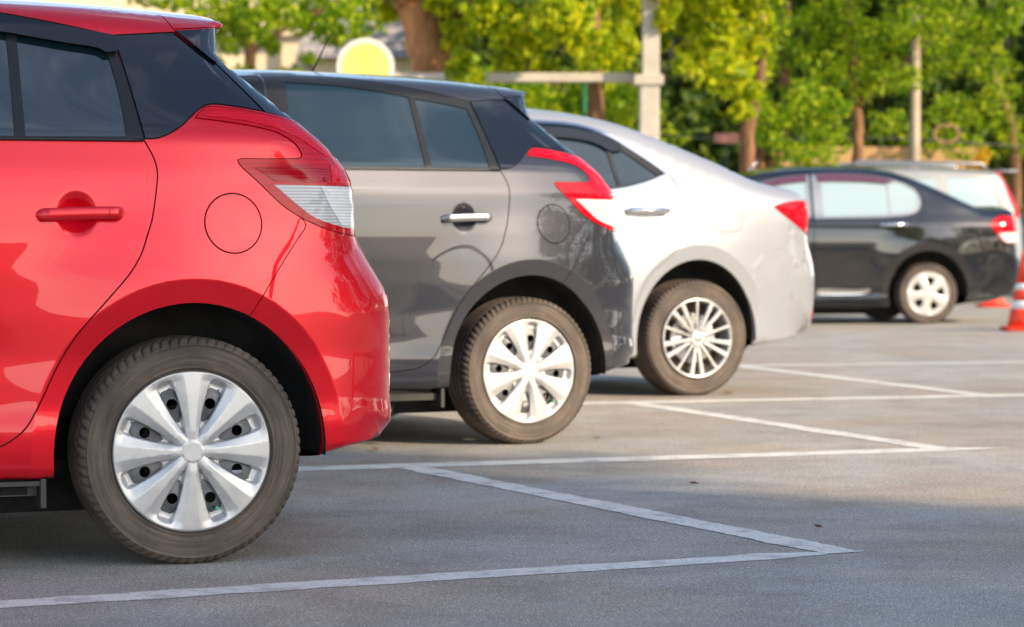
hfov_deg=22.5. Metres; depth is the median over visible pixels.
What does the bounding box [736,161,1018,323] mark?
saloon car
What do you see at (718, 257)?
saloon car
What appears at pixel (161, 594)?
parking line
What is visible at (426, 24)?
tree
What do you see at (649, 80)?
concrete frame
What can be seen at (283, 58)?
cream house
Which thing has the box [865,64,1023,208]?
tree
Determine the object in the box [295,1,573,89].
tiled house
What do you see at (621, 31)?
tree
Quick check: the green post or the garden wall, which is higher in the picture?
the green post
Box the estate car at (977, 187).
[830,160,1021,265]
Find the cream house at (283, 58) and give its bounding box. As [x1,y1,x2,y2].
[32,0,312,70]
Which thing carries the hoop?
hanging from the cable
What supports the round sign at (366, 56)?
on the ground
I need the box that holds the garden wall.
[769,147,979,168]
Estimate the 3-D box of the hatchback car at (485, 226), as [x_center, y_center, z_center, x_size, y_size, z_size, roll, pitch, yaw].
[-1.564,-0.328,10.697,4.178,1.735,2.024,-1,2,-29]
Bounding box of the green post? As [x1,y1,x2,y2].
[582,83,586,115]
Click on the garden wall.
(888, 153)
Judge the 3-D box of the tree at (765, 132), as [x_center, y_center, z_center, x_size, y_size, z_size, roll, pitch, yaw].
[3.756,-1.525,33.169,2.394,2.766,1.381,-2,2,-42]
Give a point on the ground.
(938, 536)
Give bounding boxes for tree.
[126,0,390,70]
[375,0,622,88]
[558,0,641,120]
[648,0,782,171]
[738,87,854,168]
[766,0,1023,166]
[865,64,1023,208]
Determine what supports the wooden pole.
on the ground
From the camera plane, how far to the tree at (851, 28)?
36.20 m
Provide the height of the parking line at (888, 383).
0.001 m
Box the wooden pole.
[910,6,919,160]
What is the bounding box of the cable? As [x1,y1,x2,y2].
[660,134,1023,146]
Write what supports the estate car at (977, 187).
on the ground
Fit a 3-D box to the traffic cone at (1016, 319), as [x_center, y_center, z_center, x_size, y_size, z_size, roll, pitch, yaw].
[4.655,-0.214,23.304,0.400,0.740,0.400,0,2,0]
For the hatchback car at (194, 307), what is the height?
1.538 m
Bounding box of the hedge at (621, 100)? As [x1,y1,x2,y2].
[468,54,691,147]
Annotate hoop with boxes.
[933,124,959,143]
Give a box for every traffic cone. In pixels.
[975,298,1010,306]
[999,249,1023,330]
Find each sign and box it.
[337,38,394,75]
[714,133,739,168]
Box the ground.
[0,292,1023,626]
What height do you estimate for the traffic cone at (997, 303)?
0.380 m
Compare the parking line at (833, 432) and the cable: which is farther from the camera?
the cable
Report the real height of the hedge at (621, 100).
3.762 m
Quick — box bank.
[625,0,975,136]
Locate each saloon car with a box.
[526,107,813,395]
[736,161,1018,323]
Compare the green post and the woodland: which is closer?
the green post
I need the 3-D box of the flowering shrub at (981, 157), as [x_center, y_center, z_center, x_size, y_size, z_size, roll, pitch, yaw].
[7.148,-1.463,39.473,0.426,2.252,0.305,0,2,0]
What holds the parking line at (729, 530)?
on the ground
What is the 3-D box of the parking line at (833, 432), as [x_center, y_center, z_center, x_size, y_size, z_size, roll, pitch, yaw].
[1.177,0.504,11.851,0.140,0.001,3.159,-1,2,-21]
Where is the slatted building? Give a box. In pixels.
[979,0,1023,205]
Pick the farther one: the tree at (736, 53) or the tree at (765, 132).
the tree at (765, 132)
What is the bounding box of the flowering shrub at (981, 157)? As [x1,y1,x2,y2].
[966,145,990,169]
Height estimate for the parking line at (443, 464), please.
0.001 m
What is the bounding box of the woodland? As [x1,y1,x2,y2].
[437,0,1023,204]
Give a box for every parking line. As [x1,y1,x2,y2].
[0,550,864,607]
[232,447,1006,472]
[390,465,859,553]
[523,394,1023,405]
[620,402,954,449]
[739,365,1002,396]
[746,361,1023,365]
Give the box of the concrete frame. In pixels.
[393,0,663,139]
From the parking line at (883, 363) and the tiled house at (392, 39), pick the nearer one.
the parking line at (883, 363)
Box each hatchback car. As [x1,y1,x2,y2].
[0,0,390,563]
[230,34,633,443]
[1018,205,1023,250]
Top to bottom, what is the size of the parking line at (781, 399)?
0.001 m

